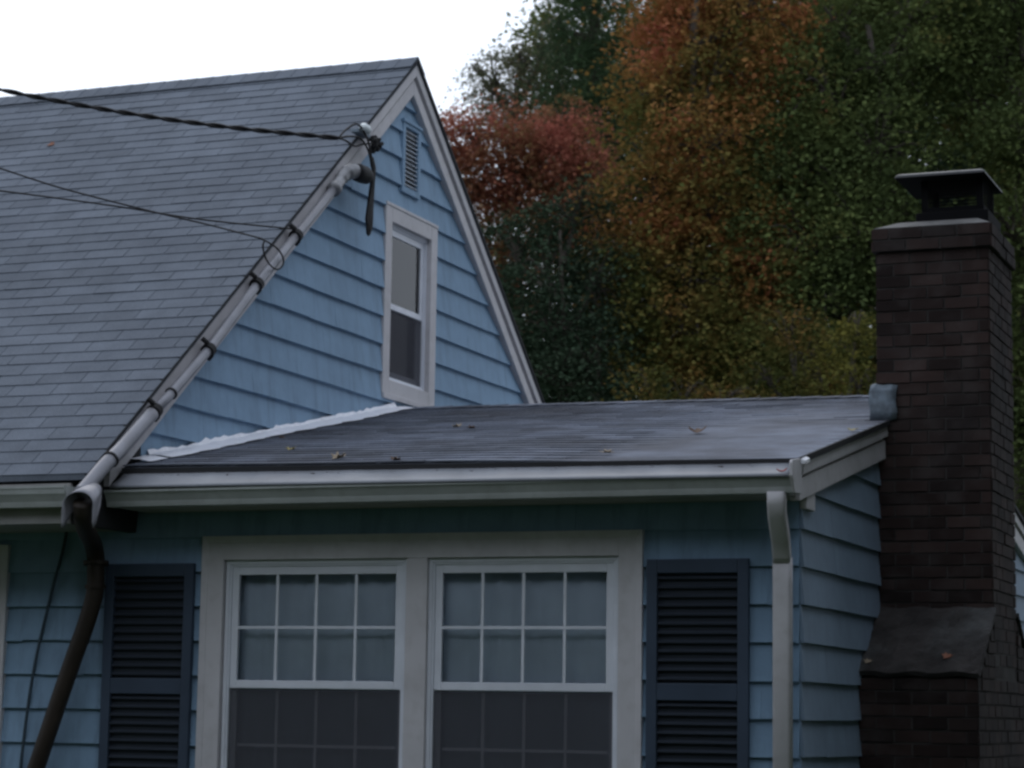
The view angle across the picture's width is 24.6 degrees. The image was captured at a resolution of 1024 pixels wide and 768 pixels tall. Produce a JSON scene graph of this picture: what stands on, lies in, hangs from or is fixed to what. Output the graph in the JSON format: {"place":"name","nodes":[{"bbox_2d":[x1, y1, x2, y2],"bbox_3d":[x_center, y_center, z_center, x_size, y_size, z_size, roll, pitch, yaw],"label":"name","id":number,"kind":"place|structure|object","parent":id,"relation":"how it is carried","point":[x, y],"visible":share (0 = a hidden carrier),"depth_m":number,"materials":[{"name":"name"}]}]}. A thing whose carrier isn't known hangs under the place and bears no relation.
{"place":"outdoors","nodes":[
{"label":"outdoors","id":0,"kind":"place"},
{"bbox_2d":[0,0,939,396],"label":"sky","id":1,"kind":"structure","parent":0,"point":[46,46],"materials":[{"name":"white"}]},
{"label":"ground","id":2,"kind":"structure","parent":0,"visible":0},
{"bbox_2d":[0,57,1023,767],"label":"house","id":3,"kind":"structure","parent":2,"relation":"on","point":[760,609],"depth_m":13.88,"materials":[{"name":"blue paint"}]},
{"bbox_2d":[0,545,10,762],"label":"window","id":4,"kind":"structure","parent":3,"relation":"in","point":[5,550],"depth_m":14.01,"materials":[{"name":"white paint"}]},
{"bbox_2d":[19,532,67,767],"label":"wall cable","id":5,"kind":"object","parent":3,"relation":"attached to","point":[38,648],"depth_m":13.88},
{"bbox_2d":[27,498,108,767],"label":"drain pipe","id":6,"kind":"object","parent":3,"relation":"attached to","point":[95,562],"visible":0.99,"depth_m":13.65,"materials":[{"name":"brown metal"}]},
{"bbox_2d":[61,163,373,527],"bbox_3d":[-1.698,-0.366,14.737,0.206,2.826,3.613,-2,-9,21],"label":"service conduit","id":7,"kind":"object","parent":3,"relation":"attached to","point":[89,485],"visible":1,"depth_m":14.26,"materials":[{"name":"grey metal"}]},
{"bbox_2d":[0,168,283,269],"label":"telephone wire","id":8,"kind":"object","parent":7,"relation":"attached to","point":[273,245],"visible":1,"depth_m":15.13,"materials":[{"name":"black rubber"}]},
{"bbox_2d":[0,190,294,229],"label":"telephone wire","id":9,"kind":"object","parent":7,"relation":"attached to","point":[145,210],"visible":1,"depth_m":15.19,"materials":[{"name":"black rubber"}]},
{"bbox_2d":[236,574,397,767],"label":"curtain","id":10,"kind":"object","parent":3,"relation":"hanging from","point":[377,712],"visible":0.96,"depth_m":13.34,"materials":[{"name":"white fabric"}]},
{"bbox_2d":[331,451,345,458],"bbox_3d":[-0.981,0.400,13.263,0.100,0.054,0.090,-2,-9,21],"label":"fallen leaf","id":11,"kind":"object","parent":3,"relation":"on","point":[337,456],"visible":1,"depth_m":13.26,"materials":[{"name":"yellow plant"}]},
{"bbox_2d":[351,123,383,153],"bbox_3d":[-1.024,-1.744,16.698,0.118,0.174,0.313,-2,-9,21],"label":"wire bracket","id":12,"kind":"object","parent":3,"relation":"attached to","point":[377,145],"visible":1,"depth_m":16.72,"materials":[{"name":"ceramic"}]},
{"bbox_2d":[0,88,373,167],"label":"service drop cable","id":13,"kind":"object","parent":12,"relation":"attached to","point":[188,122],"visible":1,"depth_m":16.16,"materials":[{"name":"black rubber"}]},
{"bbox_2d":[365,157,375,235],"bbox_3d":[-0.999,-1.328,16.614,0.048,0.585,0.159,-2,-9,21],"label":"drip loop","id":14,"kind":"object","parent":13,"relation":"hanging from","point":[369,214],"visible":0.98,"depth_m":16.59,"materials":[{"name":"black rubber"}]},
{"bbox_2d":[380,201,438,406],"bbox_3d":[-0.803,-0.559,17.581,0.135,1.455,0.952,-2,-9,21],"label":"window","id":15,"kind":"structure","parent":3,"relation":"in","point":[409,294],"depth_m":17.68,"materials":[{"name":"white paint"}]},
{"bbox_2d":[195,529,644,767],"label":"window","id":16,"kind":"structure","parent":3,"relation":"in","point":[419,562],"depth_m":13.02,"materials":[{"name":"white paint"}]},
{"bbox_2d":[441,572,609,767],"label":"curtain","id":17,"kind":"object","parent":3,"relation":"hanging from","point":[587,721],"visible":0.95,"depth_m":12.88,"materials":[{"name":"white fabric"}]},
{"bbox_2d":[688,426,705,432],"bbox_3d":[1.089,0.267,13.803,0.120,0.055,0.111,-2,-9,21],"label":"fallen leaf","id":18,"kind":"object","parent":3,"relation":"on","point":[697,430],"visible":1,"depth_m":13.80,"materials":[{"name":"plant"}]},
{"bbox_2d":[942,652,952,658],"bbox_3d":[2.466,1.536,13.316,0.070,0.040,0.053,-2,-9,21],"label":"fallen leaf","id":19,"kind":"object","parent":3,"relation":"on","point":[945,655],"visible":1,"depth_m":13.32,"materials":[{"name":"brown plant"}]},
{"bbox_2d":[443,17,601,231],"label":"birch tree","id":20,"kind":"object","parent":2,"relation":"on","point":[481,72],"visible":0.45,"depth_m":47.54,"materials":[{"name":"green plant"}]},
{"bbox_2d":[438,75,649,346],"bbox_3d":[0.256,1.001,39.175,5.162,12.538,3.858,4,-9,-22],"label":"maple tree","id":21,"kind":"object","parent":2,"relation":"on","point":[549,141],"visible":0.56,"depth_m":39.40,"materials":[{"name":"red plant"}]},
{"bbox_2d":[481,162,682,403],"bbox_3d":[0.661,1.606,33.052,3.530,9.647,4.849,1,-8,2],"label":"evergreen tree","id":22,"kind":"object","parent":2,"relation":"on","point":[562,357],"visible":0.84,"depth_m":33.15,"materials":[{"name":"green plant"}]},
{"bbox_2d":[499,0,699,401],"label":"pine tree","id":23,"kind":"object","parent":2,"relation":"on","point":[578,57],"visible":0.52,"depth_m":44.52,"materials":[{"name":"green plant"}]},
{"bbox_2d":[494,238,727,403],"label":"woodland tree","id":24,"kind":"object","parent":2,"relation":"on","point":[612,366],"depth_m":47.60,"materials":[{"name":"green plant"}]},
{"bbox_2d":[440,0,815,399],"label":"woodland tree","id":25,"kind":"object","parent":2,"relation":"on","point":[522,30],"visible":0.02,"depth_m":51.23,"materials":[{"name":"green plant"}]},
{"bbox_2d":[589,350,776,401],"bbox_3d":[2.467,2.754,29.312,3.081,6.383,2.063,1,-8,1],"label":"bush","id":26,"kind":"object","parent":2,"relation":"on","point":[649,387],"visible":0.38,"depth_m":29.69,"materials":[{"name":"green plant"}]},
{"bbox_2d":[526,0,870,400],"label":"maple tree","id":27,"kind":"object","parent":2,"relation":"on","point":[711,30],"visible":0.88,"depth_m":33.78,"materials":[{"name":"orange plant"}]},
{"bbox_2d":[611,0,919,398],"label":"woodland tree","id":28,"kind":"object","parent":2,"relation":"on","point":[858,307],"visible":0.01,"depth_m":50.29,"materials":[{"name":"green plant"}]},
{"bbox_2d":[706,299,872,397],"bbox_3d":[3.675,2.416,30.068,2.496,7.293,2.747,5,-9,-26],"label":"tree","id":29,"kind":"object","parent":2,"relation":"on","point":[798,390],"visible":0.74,"depth_m":30.51,"materials":[{"name":"green plant"}]},
{"bbox_2d":[782,307,877,395],"bbox_3d":[4.182,2.410,28.741,2.146,6.955,2.255,-2,-9,21],"label":"tree","id":30,"kind":"object","parent":2,"relation":"on","point":[857,330],"visible":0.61,"depth_m":29.12,"materials":[{"name":"green plant"}]},
{"bbox_2d":[685,0,1023,397],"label":"oak tree","id":31,"kind":"object","parent":2,"relation":"on","point":[877,82],"visible":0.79,"depth_m":33.63,"materials":[{"name":"green plant"}]},
{"bbox_2d":[757,0,1003,395],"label":"woodland tree","id":32,"kind":"object","parent":2,"relation":"on","point":[862,209],"visible":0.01,"depth_m":50.57,"materials":[{"name":"green plant"}]},
{"bbox_2d":[799,0,1023,484],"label":"woodland tree","id":33,"kind":"object","parent":2,"relation":"on","point":[954,164],"visible":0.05,"depth_m":48.18,"materials":[{"name":"green plant"}]},
{"bbox_2d":[903,0,1023,517],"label":"oak tree","id":34,"kind":"object","parent":2,"relation":"on","point":[993,134],"visible":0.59,"depth_m":33.96,"materials":[{"name":"green plant"}]},
{"bbox_2d":[960,2,1022,493],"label":"woodland tree","id":35,"kind":"object","parent":2,"relation":"on","point":[1019,319],"visible":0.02,"depth_m":45.97,"materials":[{"name":"green plant"}]}
]}

